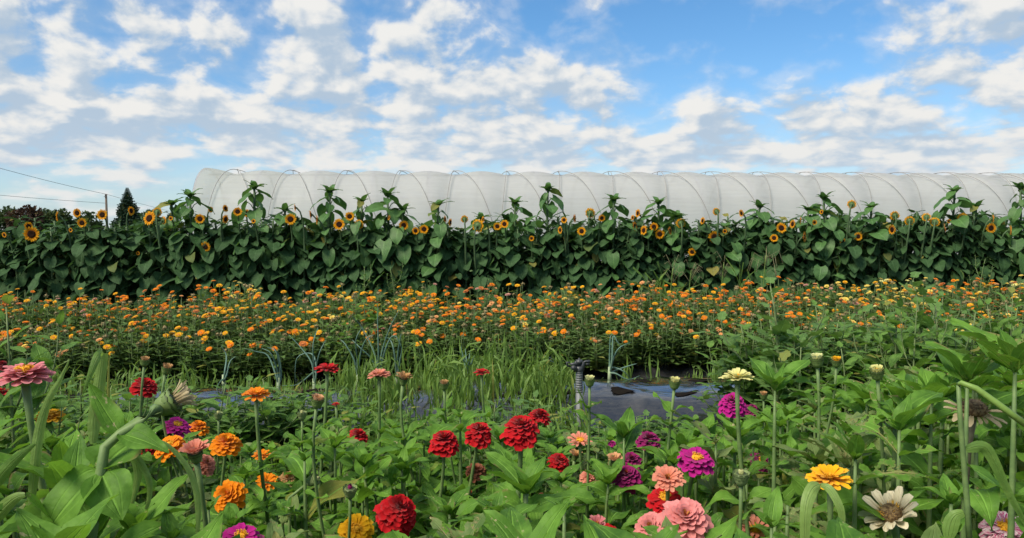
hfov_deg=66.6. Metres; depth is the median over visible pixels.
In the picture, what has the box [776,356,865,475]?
zinnia plant
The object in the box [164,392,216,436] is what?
weed plant
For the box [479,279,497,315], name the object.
weed plant
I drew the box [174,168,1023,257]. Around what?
tunnel
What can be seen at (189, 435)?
zinnia shoot
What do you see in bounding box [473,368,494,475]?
zinnia plant
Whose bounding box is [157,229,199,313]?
sunflower
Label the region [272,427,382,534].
zinnia shoot
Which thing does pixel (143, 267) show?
sunflower
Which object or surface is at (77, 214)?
sunflower
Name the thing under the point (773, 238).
sunflower
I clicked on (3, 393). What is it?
zinnia plant
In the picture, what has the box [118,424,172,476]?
zinnia shoot
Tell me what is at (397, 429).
zinnia shoot
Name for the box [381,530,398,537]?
zinnia shoot
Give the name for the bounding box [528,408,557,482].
zinnia plant
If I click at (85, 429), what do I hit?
zinnia shoot
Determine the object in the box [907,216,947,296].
sunflower
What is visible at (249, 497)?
zinnia shoot
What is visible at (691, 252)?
sunflower
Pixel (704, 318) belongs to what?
calendula plant
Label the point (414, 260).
sunflower
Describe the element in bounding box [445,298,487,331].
calendula plant
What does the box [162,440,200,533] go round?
zinnia leaves
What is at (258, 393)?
zinnia plant
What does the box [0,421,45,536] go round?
zinnia shoot
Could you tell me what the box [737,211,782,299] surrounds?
sunflower
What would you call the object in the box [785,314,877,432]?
weed plant
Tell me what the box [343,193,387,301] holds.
sunflower
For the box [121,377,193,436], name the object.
weed plant
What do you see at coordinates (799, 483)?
zinnia shoot
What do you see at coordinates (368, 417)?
weed plant
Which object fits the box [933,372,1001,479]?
zinnia shoot
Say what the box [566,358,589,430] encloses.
sprinkler
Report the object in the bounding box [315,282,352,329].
calendula plant
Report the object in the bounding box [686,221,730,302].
sunflower
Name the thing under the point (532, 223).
sunflower
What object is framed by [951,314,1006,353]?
weed plant
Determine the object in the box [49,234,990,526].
ground
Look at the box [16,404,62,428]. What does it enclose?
weed plant
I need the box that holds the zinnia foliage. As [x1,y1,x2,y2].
[368,374,1008,493]
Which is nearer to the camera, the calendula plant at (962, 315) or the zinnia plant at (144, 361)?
the zinnia plant at (144, 361)
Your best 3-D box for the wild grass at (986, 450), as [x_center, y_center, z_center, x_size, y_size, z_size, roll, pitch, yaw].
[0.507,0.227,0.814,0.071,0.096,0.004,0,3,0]
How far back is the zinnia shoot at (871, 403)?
1.68 m
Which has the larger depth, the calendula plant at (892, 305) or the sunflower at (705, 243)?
the sunflower at (705, 243)
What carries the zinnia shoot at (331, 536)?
on the ground at (471, 270)
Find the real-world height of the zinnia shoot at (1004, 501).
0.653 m
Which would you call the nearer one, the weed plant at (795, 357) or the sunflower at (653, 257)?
the weed plant at (795, 357)
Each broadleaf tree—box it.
[0,205,17,232]
[4,204,44,230]
[41,208,56,233]
[41,208,81,229]
[71,210,105,230]
[139,209,160,226]
[166,212,185,230]
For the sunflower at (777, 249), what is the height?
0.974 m
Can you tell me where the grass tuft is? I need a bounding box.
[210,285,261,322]
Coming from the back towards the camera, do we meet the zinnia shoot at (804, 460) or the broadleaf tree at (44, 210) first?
the broadleaf tree at (44, 210)
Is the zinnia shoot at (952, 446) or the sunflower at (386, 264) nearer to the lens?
the zinnia shoot at (952, 446)
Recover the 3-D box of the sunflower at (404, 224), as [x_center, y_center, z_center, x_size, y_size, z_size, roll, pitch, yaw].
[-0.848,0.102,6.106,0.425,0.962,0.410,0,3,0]
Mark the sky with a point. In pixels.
(109, 97)
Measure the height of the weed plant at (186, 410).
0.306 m
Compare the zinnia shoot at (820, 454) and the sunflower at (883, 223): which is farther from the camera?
the sunflower at (883, 223)
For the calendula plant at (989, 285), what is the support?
on the mulch bed at (671, 370)
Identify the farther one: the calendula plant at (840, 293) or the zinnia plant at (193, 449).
the calendula plant at (840, 293)
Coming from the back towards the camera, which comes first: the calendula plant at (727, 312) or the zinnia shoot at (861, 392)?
the calendula plant at (727, 312)
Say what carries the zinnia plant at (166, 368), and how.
on the ground at (471, 270)
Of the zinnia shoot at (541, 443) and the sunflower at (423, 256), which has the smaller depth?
the zinnia shoot at (541, 443)
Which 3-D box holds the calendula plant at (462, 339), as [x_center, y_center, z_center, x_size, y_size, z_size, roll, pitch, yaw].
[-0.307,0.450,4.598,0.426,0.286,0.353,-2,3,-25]
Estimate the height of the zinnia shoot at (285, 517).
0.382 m
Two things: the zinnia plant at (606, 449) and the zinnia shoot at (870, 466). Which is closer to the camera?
the zinnia shoot at (870, 466)
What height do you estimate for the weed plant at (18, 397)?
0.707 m
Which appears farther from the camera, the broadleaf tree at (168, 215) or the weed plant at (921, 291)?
the broadleaf tree at (168, 215)
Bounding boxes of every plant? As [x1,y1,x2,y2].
[0,288,52,344]
[0,294,35,337]
[0,294,93,537]
[0,298,45,357]
[0,315,28,357]
[0,331,52,375]
[0,336,81,490]
[0,361,42,447]
[0,361,56,502]
[0,388,15,444]
[1,324,72,364]
[3,300,49,331]
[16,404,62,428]
[17,312,79,359]
[17,320,89,380]
[19,402,75,430]
[25,294,72,333]
[26,295,100,342]
[34,409,65,433]
[38,382,89,425]
[41,380,197,537]
[43,321,111,368]
[44,374,121,434]
[45,394,87,423]
[53,298,106,361]
[53,331,130,384]
[58,288,107,339]
[63,395,125,445]
[63,405,156,446]
[64,299,125,337]
[72,377,185,450]
[74,297,147,362]
[79,393,162,464]
[81,307,153,372]
[96,296,146,327]
[99,406,154,433]
[102,292,160,339]
[103,321,173,379]
[111,372,170,426]
[116,307,176,353]
[119,305,185,367]
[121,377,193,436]
[122,383,175,433]
[124,284,178,333]
[127,356,177,499]
[129,377,193,497]
[135,325,201,378]
[136,294,196,346]
[136,449,154,499]
[145,385,210,418]
[151,293,219,359]
[154,435,210,516]
[158,386,205,439]
[160,305,223,365]
[161,363,223,524]
[163,295,205,324]
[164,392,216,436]
[165,417,190,505]
[166,287,226,342]
[167,330,236,380]
[168,378,263,464]
[172,454,215,505]
[178,438,209,530]
[178,492,188,515]
[179,404,242,440]
[183,420,218,480]
[188,407,259,441]
[188,410,234,501]
[192,280,240,339]
[195,331,268,382]
[197,296,251,354]
[198,402,288,463]
[199,284,256,348]
[199,399,289,471]
[203,307,267,366]
[206,375,295,463]
[209,433,242,526]
[213,479,247,522]
[217,346,235,388]
[217,373,319,472]
[218,314,280,368]
[222,522,263,537]
[223,281,266,329]
[230,292,285,346]
[232,284,289,344]
[239,387,318,526]
[241,327,309,380]
[242,296,287,324]
[244,347,281,391]
[246,384,318,447]
[250,449,282,517]
[251,302,309,354]
[253,392,307,426]
[255,472,277,492]
[260,390,339,443]
[260,401,338,463]
[261,319,324,368]
[265,298,307,348]
[276,473,320,537]
[278,410,321,537]
[278,471,321,534]
[281,290,323,332]
[282,328,325,388]
[282,377,365,460]
[284,330,352,380]
[289,292,345,336]
[289,314,342,365]
[289,393,342,537]
[290,363,355,520]
[298,384,365,433]
[300,303,350,350]
[305,410,372,466]
[314,331,381,376]
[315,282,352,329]
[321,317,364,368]
[324,292,372,339]
[327,428,369,506]
[329,392,392,441]
[330,314,381,361]
[332,402,372,470]
[337,291,386,348]
[338,513,374,537]
[339,291,385,329]
[339,368,411,535]
[341,328,372,385]
[343,483,356,537]
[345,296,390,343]
[349,328,425,370]
[350,265,378,305]
[351,291,403,331]
[351,316,406,358]
[353,308,401,383]
[355,407,412,446]
[370,289,413,332]
[371,300,423,348]
[373,494,415,535]
[375,371,455,530]
[381,263,404,313]
[381,291,430,336]
[384,335,401,383]
[388,313,442,363]
[388,324,456,371]
[393,300,447,354]
[393,406,425,442]
[395,281,452,333]
[411,422,491,537]
[412,408,458,460]
[414,430,459,533]
[420,293,462,338]
[423,299,480,353]
[425,284,471,324]
[426,305,489,357]
[426,322,500,364]
[428,379,470,525]
[435,407,503,457]
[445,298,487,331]
[459,348,512,379]
[461,301,512,355]
[462,285,509,336]
[462,399,522,462]
[465,328,513,367]
[465,463,487,496]
[466,310,514,357]
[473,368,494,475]
[478,297,532,341]
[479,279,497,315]
[487,282,535,325]
[487,398,555,452]
[488,415,539,530]
[494,315,550,368]
[498,301,558,356]
[501,298,547,354]
[503,389,570,447]
[512,297,558,335]
[512,416,587,463]
[517,291,558,321]
[520,323,586,368]
[526,304,575,347]
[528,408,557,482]
[540,311,597,359]
[541,282,583,328]
[543,375,629,537]
[547,453,582,510]
[548,285,584,327]
[554,291,607,346]
[555,417,602,465]
[558,452,622,529]
[560,419,609,464]
[564,421,616,473]
[567,431,611,524]
[570,449,582,482]
[571,323,632,372]
[573,284,617,338]
[575,303,620,357]
[579,289,613,330]
[579,471,595,514]
[584,418,620,440]
[588,295,633,347]
[589,421,656,482]
[589,514,605,524]
[593,440,615,492]
[595,415,673,462]
[596,420,664,468]
[603,319,669,367]
[608,308,655,355]
[608,335,638,379]
[609,281,651,324]
[609,452,641,517]
[610,293,647,322]
[611,465,642,528]
[612,431,660,524]
[614,297,661,346]
[616,409,685,466]
[620,279,667,332]
[621,376,698,529]
[622,464,685,535]
[628,281,676,320]
[629,412,694,465]
[630,307,695,351]
[633,511,660,536]
[635,314,691,365]
[638,288,694,344]
[646,487,680,512]
[653,294,697,332]
[655,416,701,463]
[656,497,713,537]
[661,322,726,367]
[661,414,725,444]
[664,281,702,317]
[667,290,709,310]
[667,291,720,347]
[668,299,725,358]
[677,446,714,496]
[680,283,728,329]
[685,283,731,334]
[689,277,852,455]
[690,349,758,433]
[695,303,748,352]
[695,317,806,448]
[696,328,768,429]
[701,312,759,361]
[704,285,762,331]
[704,368,789,535]
[707,293,756,332]
[707,326,775,448]
[708,392,747,504]
[718,287,756,321]
[719,314,797,431]
[727,322,774,351]
[728,308,765,353]
[730,293,767,324]
[731,404,758,474]
[732,468,764,529]
[733,287,785,337]
[740,276,782,325]
[742,514,768,537]
[748,452,767,536]
[754,333,857,454]
[755,295,807,339]
[755,338,811,405]
[757,316,837,426]
[757,317,810,400]
[759,391,784,513]
[760,293,818,330]
[766,311,826,354]
[766,353,857,530]
[768,295,804,331]
[773,278,810,319]
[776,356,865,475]
[779,283,832,331]
[779,310,828,342]
[784,299,863,424]
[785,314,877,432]
[787,341,893,432]
[790,282,834,315]
[792,281,836,320]
[792,306,857,408]
[792,313,857,353]
[798,294,850,330]
[805,348,860,410]
[805,464,852,524]
[809,299,861,339]
[810,319,955,432]
[814,281,856,317]
[816,304,884,380]
[817,284,860,318]
[821,333,875,410]
[825,310,883,358]
[832,271,983,368]
[836,332,908,386]
[837,298,870,345]
[839,284,882,311]
[843,301,913,353]
[847,298,895,322]
[850,285,894,322]
[850,339,894,372]
[852,315,887,330]
[852,364,929,537]
[857,289,962,436]
[858,486,918,537]
[859,278,908,312]
[862,293,919,361]
[863,296,1004,427]
[868,318,924,379]
[869,279,911,322]
[870,314,916,350]
[880,299,916,332]
[881,277,936,311]
[881,284,939,319]
[883,296,970,373]
[887,325,958,352]
[891,280,925,309]
[893,329,946,373]
[898,303,942,341]
[903,302,928,339]
[906,282,960,315]
[907,398,1023,537]
[908,282,955,308]
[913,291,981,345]
[920,320,1012,355]
[924,291,968,316]
[924,314,974,348]
[927,335,981,357]
[929,299,990,335]
[934,278,981,303]
[943,284,995,323]
[946,304,1020,385]
[948,302,1023,343]
[949,287,984,320]
[950,300,1011,327]
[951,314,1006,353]
[953,298,1019,405]
[961,278,996,314]
[962,291,1010,320]
[965,256,993,306]
[965,287,1023,355]
[971,280,1019,317]
[978,511,1022,537]
[981,313,1023,339]
[985,280,1023,321]
[986,307,1023,323]
[987,292,1023,338]
[989,293,1021,318]
[994,281,1023,313]
[998,296,1023,322]
[999,274,1023,306]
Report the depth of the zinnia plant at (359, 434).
2.19 m
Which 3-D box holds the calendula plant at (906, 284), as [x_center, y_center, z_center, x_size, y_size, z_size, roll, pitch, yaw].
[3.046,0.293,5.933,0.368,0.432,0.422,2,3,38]
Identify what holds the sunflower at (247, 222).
on the ground at (471, 270)
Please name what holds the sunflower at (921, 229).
on the ground at (471, 270)
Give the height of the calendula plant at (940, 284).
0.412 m
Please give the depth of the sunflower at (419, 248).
6.02 m
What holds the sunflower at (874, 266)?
on the ground at (471, 270)
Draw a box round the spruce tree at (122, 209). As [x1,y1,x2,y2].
[109,188,145,229]
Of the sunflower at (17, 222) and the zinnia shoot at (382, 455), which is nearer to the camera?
the zinnia shoot at (382, 455)
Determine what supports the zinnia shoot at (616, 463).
on the ground at (471, 270)
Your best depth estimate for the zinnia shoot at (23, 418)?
2.25 m
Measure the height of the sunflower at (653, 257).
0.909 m
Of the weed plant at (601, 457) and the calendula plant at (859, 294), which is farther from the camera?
the calendula plant at (859, 294)
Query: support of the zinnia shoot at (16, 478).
on the ground at (471, 270)
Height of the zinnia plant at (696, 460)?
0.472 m
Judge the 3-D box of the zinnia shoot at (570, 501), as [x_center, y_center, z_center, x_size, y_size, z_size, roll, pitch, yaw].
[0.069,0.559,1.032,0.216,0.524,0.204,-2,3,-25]
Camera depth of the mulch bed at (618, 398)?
3.31 m
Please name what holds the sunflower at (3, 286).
on the ground at (471, 270)
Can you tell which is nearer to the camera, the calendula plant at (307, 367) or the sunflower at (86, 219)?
the calendula plant at (307, 367)
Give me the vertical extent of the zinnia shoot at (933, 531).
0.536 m
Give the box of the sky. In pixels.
[0,0,1023,229]
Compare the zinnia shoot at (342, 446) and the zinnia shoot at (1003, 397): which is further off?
the zinnia shoot at (342, 446)
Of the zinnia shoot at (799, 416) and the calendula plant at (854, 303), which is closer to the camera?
the zinnia shoot at (799, 416)
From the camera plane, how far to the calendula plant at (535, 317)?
4.81 m
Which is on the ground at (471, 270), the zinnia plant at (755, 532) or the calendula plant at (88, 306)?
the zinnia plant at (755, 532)
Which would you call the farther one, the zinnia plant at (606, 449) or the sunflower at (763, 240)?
the sunflower at (763, 240)
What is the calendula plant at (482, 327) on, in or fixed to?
on the mulch bed at (671, 370)
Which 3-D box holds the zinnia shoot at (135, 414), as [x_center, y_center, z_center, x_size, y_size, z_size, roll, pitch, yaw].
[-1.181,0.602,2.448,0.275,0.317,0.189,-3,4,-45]
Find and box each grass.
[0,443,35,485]
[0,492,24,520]
[28,360,69,505]
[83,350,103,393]
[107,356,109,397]
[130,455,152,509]
[800,481,820,537]
[821,483,844,521]
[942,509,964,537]
[965,441,1023,524]
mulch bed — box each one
[0,347,810,393]
[53,374,840,436]
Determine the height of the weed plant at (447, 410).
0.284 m
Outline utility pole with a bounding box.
[104,194,107,226]
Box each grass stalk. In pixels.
[661,254,683,300]
[680,260,702,297]
[714,251,731,293]
[747,246,782,292]
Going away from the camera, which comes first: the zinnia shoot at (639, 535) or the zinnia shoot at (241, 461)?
the zinnia shoot at (639, 535)
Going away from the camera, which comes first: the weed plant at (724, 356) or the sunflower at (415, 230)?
the weed plant at (724, 356)
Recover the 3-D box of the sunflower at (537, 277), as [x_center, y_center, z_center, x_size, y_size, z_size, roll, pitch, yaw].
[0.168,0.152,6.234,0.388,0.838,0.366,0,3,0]
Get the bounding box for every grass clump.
[622,261,682,318]
[725,256,758,306]
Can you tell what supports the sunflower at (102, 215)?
on the ground at (471, 270)
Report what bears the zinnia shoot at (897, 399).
on the ground at (471, 270)
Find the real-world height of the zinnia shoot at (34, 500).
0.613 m
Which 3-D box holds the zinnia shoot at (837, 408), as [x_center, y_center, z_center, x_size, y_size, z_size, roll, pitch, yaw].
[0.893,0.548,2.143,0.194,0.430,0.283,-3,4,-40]
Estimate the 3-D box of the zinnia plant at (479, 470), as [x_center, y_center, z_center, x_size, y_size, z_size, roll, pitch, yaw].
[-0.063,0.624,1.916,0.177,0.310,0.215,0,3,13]
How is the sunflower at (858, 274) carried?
on the ground at (471, 270)
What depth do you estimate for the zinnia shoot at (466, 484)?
1.83 m
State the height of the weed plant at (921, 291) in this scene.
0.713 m
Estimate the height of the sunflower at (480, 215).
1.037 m
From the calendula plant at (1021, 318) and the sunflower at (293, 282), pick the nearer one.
the calendula plant at (1021, 318)
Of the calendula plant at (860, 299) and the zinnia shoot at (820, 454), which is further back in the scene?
the calendula plant at (860, 299)
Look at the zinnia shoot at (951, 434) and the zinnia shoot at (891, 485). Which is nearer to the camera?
the zinnia shoot at (891, 485)
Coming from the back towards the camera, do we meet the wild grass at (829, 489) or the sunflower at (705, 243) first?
the sunflower at (705, 243)
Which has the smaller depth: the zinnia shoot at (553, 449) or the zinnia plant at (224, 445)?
the zinnia plant at (224, 445)
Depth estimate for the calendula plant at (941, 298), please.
5.34 m
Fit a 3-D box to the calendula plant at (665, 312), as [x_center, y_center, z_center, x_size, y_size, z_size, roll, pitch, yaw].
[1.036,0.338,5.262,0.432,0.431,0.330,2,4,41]
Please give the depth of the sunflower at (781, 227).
6.31 m
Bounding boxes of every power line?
[0,168,103,193]
[1,195,97,202]
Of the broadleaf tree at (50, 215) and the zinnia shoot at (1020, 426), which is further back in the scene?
the broadleaf tree at (50, 215)
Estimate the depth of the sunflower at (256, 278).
5.88 m
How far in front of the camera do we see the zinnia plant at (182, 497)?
1.71 m
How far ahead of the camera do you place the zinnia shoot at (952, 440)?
2.06 m
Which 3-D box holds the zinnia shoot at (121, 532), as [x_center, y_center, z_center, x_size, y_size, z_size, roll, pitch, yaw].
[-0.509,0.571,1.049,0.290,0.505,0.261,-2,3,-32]
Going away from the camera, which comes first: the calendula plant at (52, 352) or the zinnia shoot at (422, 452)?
the zinnia shoot at (422, 452)
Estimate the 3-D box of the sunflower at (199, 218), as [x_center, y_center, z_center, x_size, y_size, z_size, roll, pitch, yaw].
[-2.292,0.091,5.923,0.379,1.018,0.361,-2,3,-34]
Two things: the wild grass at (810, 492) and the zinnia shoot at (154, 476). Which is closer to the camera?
the wild grass at (810, 492)
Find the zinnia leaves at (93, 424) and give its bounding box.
[87,353,107,443]
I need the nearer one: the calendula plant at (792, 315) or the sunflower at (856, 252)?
the calendula plant at (792, 315)
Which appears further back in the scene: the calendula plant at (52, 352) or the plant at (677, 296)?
the plant at (677, 296)
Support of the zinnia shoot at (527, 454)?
on the ground at (471, 270)
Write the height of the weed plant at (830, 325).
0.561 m
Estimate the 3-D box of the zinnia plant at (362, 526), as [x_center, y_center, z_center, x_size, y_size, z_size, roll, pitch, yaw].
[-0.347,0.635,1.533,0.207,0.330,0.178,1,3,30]
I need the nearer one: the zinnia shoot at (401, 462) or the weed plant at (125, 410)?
the zinnia shoot at (401, 462)
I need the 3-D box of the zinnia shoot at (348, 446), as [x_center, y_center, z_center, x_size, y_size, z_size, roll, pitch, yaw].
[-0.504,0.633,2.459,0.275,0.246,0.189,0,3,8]
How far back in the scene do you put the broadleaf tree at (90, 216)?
123.72 m
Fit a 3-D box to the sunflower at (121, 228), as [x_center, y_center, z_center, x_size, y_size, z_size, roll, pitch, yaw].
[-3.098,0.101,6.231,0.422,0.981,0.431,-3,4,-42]
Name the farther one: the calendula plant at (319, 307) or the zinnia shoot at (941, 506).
the calendula plant at (319, 307)
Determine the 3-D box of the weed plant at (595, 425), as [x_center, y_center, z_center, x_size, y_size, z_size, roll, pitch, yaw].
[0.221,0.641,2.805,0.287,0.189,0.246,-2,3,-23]
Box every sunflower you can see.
[0,215,38,314]
[0,228,29,305]
[0,232,47,321]
[0,233,16,294]
[5,216,50,323]
[6,222,70,323]
[18,221,59,254]
[19,227,72,316]
[20,225,78,329]
[34,219,75,310]
[40,212,83,320]
[43,224,86,300]
[56,228,117,319]
[61,208,110,318]
[65,224,111,332]
[70,217,92,239]
[70,218,122,319]
[78,225,142,331]
[80,226,133,322]
[95,209,141,315]
[107,220,132,241]
[108,224,149,306]
[120,218,180,326]
[121,214,153,266]
[122,252,156,312]
[123,206,146,296]
[128,211,175,313]
[142,207,195,309]
[142,245,188,312]
[146,216,197,301]
[147,197,193,303]
[154,216,201,308]
[156,211,218,310]
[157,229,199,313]
[165,188,214,322]
[179,216,222,312]
[184,214,224,305]
[193,218,238,301]
[193,241,236,315]
[197,207,219,233]
[212,215,251,299]
[213,205,248,301]
[219,227,258,296]
[221,207,270,314]
[222,222,269,303]
[230,180,282,311]
[242,219,281,318]
[245,209,259,235]
[248,218,294,321]
[257,218,273,243]
[261,203,310,309]
[266,224,310,307]
[271,213,318,323]
[275,212,319,324]
[279,205,327,325]
[288,232,334,315]
[299,184,355,314]
[300,217,342,325]
[308,219,348,311]
[313,231,362,313]
[326,219,360,305]
[331,222,349,244]
[333,212,376,309]
[342,220,378,302]
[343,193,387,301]
[346,219,387,301]
[346,227,385,311]
[364,187,419,309]
[367,217,405,317]
[369,216,411,315]
[380,226,421,315]
[382,203,427,308]
[387,221,427,298]
[396,227,443,300]
[407,223,442,303]
[412,225,444,298]
[417,222,455,315]
[418,198,463,318]
[423,216,468,316]
[431,226,474,318]
[440,219,467,320]
[446,215,490,310]
[451,227,474,292]
[451,227,480,299]
[456,219,505,317]
[462,216,503,308]
[466,212,494,276]
[467,229,510,322]
[472,222,520,302]
[472,223,525,322]
[481,220,526,307]
[483,196,537,310]
[489,219,510,235]
[492,213,528,301]
[500,225,546,307]
[512,231,553,309]
[513,236,543,314]
[523,182,567,307]
[523,216,545,247]
[527,229,565,308]
[539,215,569,241]
[541,226,579,311]
[542,216,580,307]
[550,217,585,307]
[552,215,588,314]
[559,221,577,273]
[566,219,611,302]
[566,227,603,310]
[574,214,619,304]
[576,208,594,242]
[580,214,619,304]
[588,193,637,309]
[598,224,640,307]
[608,215,656,293]
[608,221,656,317]
[614,216,652,292]
[614,222,664,310]
[620,214,646,246]
[624,225,659,313]
[625,222,671,299]
[635,209,641,220]
[636,216,671,298]
[636,229,672,297]
[638,196,682,297]
[651,226,687,290]
[652,210,701,306]
[660,215,696,291]
[664,218,699,297]
[671,248,709,306]
[676,219,716,309]
[677,218,722,305]
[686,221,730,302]
[687,208,725,313]
[690,231,734,297]
[701,229,738,306]
[705,221,742,302]
[717,220,761,295]
[719,210,760,306]
[719,213,738,247]
[734,199,783,303]
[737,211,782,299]
[738,212,764,289]
[747,221,789,304]
[749,234,789,307]
[753,217,805,298]
[755,223,802,295]
[768,220,808,299]
[776,217,814,297]
[779,216,803,299]
[786,233,827,298]
[787,203,827,299]
[794,214,814,243]
[794,220,821,309]
[795,224,839,292]
[796,210,834,288]
[801,206,845,298]
[805,191,856,296]
[815,217,854,287]
[820,238,857,300]
[827,200,865,298]
[829,216,876,304]
[831,210,858,280]
[832,232,871,300]
[846,201,890,297]
[846,212,877,272]
[851,224,885,306]
[855,225,900,301]
[858,221,903,303]
[873,215,899,283]
[874,211,899,281]
[876,216,920,293]
[883,220,926,298]
[886,219,900,231]
[893,209,934,291]
[893,213,945,284]
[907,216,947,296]
[907,217,950,295]
[918,224,957,293]
[924,219,960,295]
[930,184,977,290]
[931,214,963,295]
[937,214,982,298]
[938,213,969,299]
[951,212,997,291]
[956,223,1003,302]
[958,215,1001,298]
[960,214,1000,297]
[965,199,1001,296]
[972,225,1020,296]
[978,210,1005,263]
[982,226,1022,309]
[985,211,1018,293]
[995,215,1011,292]
[997,181,1023,289]
[1003,219,1023,288]
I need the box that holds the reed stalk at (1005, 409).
[956,380,1023,537]
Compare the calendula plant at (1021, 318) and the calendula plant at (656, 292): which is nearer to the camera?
the calendula plant at (1021, 318)
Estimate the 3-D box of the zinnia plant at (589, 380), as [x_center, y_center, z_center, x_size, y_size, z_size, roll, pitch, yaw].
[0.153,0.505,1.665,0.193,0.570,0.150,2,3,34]
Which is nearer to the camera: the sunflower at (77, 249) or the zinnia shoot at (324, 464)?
the zinnia shoot at (324, 464)
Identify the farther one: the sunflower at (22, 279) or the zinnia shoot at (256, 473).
the sunflower at (22, 279)
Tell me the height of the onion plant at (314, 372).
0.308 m
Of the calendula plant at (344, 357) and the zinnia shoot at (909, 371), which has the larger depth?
the calendula plant at (344, 357)
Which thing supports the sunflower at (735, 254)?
on the ground at (471, 270)
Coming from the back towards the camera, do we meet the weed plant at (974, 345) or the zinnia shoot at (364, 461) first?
the weed plant at (974, 345)
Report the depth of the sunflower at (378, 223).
5.95 m
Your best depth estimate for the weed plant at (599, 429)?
2.81 m
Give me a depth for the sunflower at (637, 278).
6.17 m
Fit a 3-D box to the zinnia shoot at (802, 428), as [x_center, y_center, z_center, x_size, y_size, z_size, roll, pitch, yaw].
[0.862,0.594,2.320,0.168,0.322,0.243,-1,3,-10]
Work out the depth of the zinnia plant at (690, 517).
0.97 m
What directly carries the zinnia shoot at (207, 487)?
on the ground at (471, 270)
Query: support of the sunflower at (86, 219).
on the ground at (471, 270)
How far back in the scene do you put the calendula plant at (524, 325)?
4.52 m
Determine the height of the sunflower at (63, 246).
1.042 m
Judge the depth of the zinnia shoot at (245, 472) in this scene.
1.58 m
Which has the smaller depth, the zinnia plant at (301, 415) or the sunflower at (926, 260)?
the zinnia plant at (301, 415)
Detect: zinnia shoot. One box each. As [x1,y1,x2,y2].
[0,411,28,537]
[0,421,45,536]
[0,426,27,496]
[0,433,156,537]
[0,488,109,537]
[0,489,48,511]
[0,493,15,525]
[3,421,86,537]
[4,417,28,492]
[4,478,47,505]
[6,408,22,447]
[6,515,122,537]
[11,429,162,494]
[15,416,35,435]
[15,492,160,537]
[20,410,61,488]
[25,492,109,537]
[42,429,65,451]
[45,418,71,431]
[54,417,104,440]
[80,430,90,463]
[82,425,109,470]
[87,421,163,501]
[88,440,191,505]
[90,427,131,470]
[96,411,157,493]
[108,501,165,537]
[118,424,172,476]
[119,474,195,537]
[123,408,153,464]
[135,457,193,506]
[152,429,211,499]
[155,503,194,535]
[157,500,193,536]
[161,509,194,537]
[171,440,226,521]
[178,511,212,528]
[179,436,227,500]
[188,502,265,537]
[190,475,254,536]
[190,510,240,537]
[205,436,266,499]
[205,495,277,537]
[208,458,307,525]
[209,426,276,472]
[209,440,286,527]
[218,441,275,494]
[234,441,293,498]
[240,463,278,524]
[245,489,318,536]
[245,496,287,527]
[248,479,332,534]
[257,518,308,537]
[259,430,328,527]
[266,442,315,517]
[269,447,365,537]
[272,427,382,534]
[275,439,317,498]
[278,494,298,532]
[284,523,311,536]
[291,505,329,537]
[306,428,353,507]
[306,436,368,513]
[307,426,360,522]
[307,437,354,508]
[307,441,389,537]
[308,445,401,534]
[310,428,375,490]
[323,534,402,537]
[325,451,396,534]
[337,438,400,490]
[338,444,400,533]
[364,446,439,537]
[368,435,431,536]
[369,424,440,534]
[369,427,421,498]
[369,438,431,535]
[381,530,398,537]
[392,530,407,537]
[409,429,455,493]
[412,420,472,520]
[415,486,485,525]
[419,408,490,524]
[419,494,469,528]
[419,509,487,537]
[422,429,491,501]
[427,418,500,526]
[429,519,495,537]
[434,438,478,522]
[435,518,476,537]
[442,477,486,522]
[448,490,539,535]
[455,491,488,513]
[456,452,594,537]
[457,421,505,495]
[457,505,563,537]
[459,491,490,529]
[466,426,530,497]
[474,440,548,497]
[477,502,567,537]
[480,441,579,514]
[483,493,528,524]
[488,424,541,491]
[497,456,574,531]
[498,448,537,519]
[506,447,548,494]
[528,477,583,532]
[531,426,582,495]
[532,530,578,537]
[535,431,595,485]
[536,443,578,530]
[543,494,577,537]
[545,461,597,530]
[563,480,614,525]
[566,440,607,506]
[569,458,651,531]
[570,458,649,532]
[574,465,643,521]
[582,514,686,537]
[586,520,678,537]
[587,407,648,525]
[587,428,643,516]
[595,447,657,507]
[613,463,654,527]
[625,436,737,533]
[627,529,649,537]
[635,427,728,520]
[635,436,677,507]
[641,514,751,537]
[642,440,750,507]
[647,423,725,490]
[648,435,713,473]
[653,414,778,537]
[660,515,721,537]
[673,411,759,525]
[677,414,727,503]
[684,434,762,535]
[684,438,749,519]
[704,505,722,526]
[705,433,781,521]
[706,427,764,536]
[715,418,757,486]
[719,406,814,537]
[726,405,786,513]
[734,528,749,537]
[746,431,877,536]
[747,400,822,528]
[747,437,877,537]
[747,486,788,537]
[748,356,810,490]
[749,434,816,535]
[755,404,816,480]
[760,430,880,537]
[771,392,851,481]
[773,531,788,537]
[776,411,941,536]
[780,523,878,537]
[783,455,834,532]
[784,412,813,472]
[788,418,939,532]
[796,379,935,524]
[796,397,840,485]
[796,433,885,533]
[799,527,874,537]
[811,389,947,534]
[815,375,912,510]
[815,379,882,496]
[820,436,888,526]
[826,516,864,537]
[831,369,978,537]
[838,367,995,535]
[846,408,936,537]
[847,373,970,537]
[851,382,953,537]
[861,377,926,501]
[866,368,898,424]
[867,522,942,537]
[873,366,1017,531]
[875,366,958,483]
[877,365,958,483]
[901,365,1023,537]
[902,370,1023,509]
[902,482,977,537]
[903,362,1023,537]
[913,473,971,531]
[920,374,1023,473]
[922,334,1023,537]
[924,421,959,469]
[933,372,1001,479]
[934,371,992,475]
[943,354,1019,468]
[950,317,1023,537]
[960,367,1023,514]
[971,471,1023,512]
[981,404,1023,480]
[982,366,1023,513]
[991,420,1023,511]
[1015,516,1023,531]
[1016,427,1023,440]
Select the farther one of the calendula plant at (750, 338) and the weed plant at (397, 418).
the calendula plant at (750, 338)
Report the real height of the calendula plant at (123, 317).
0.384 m

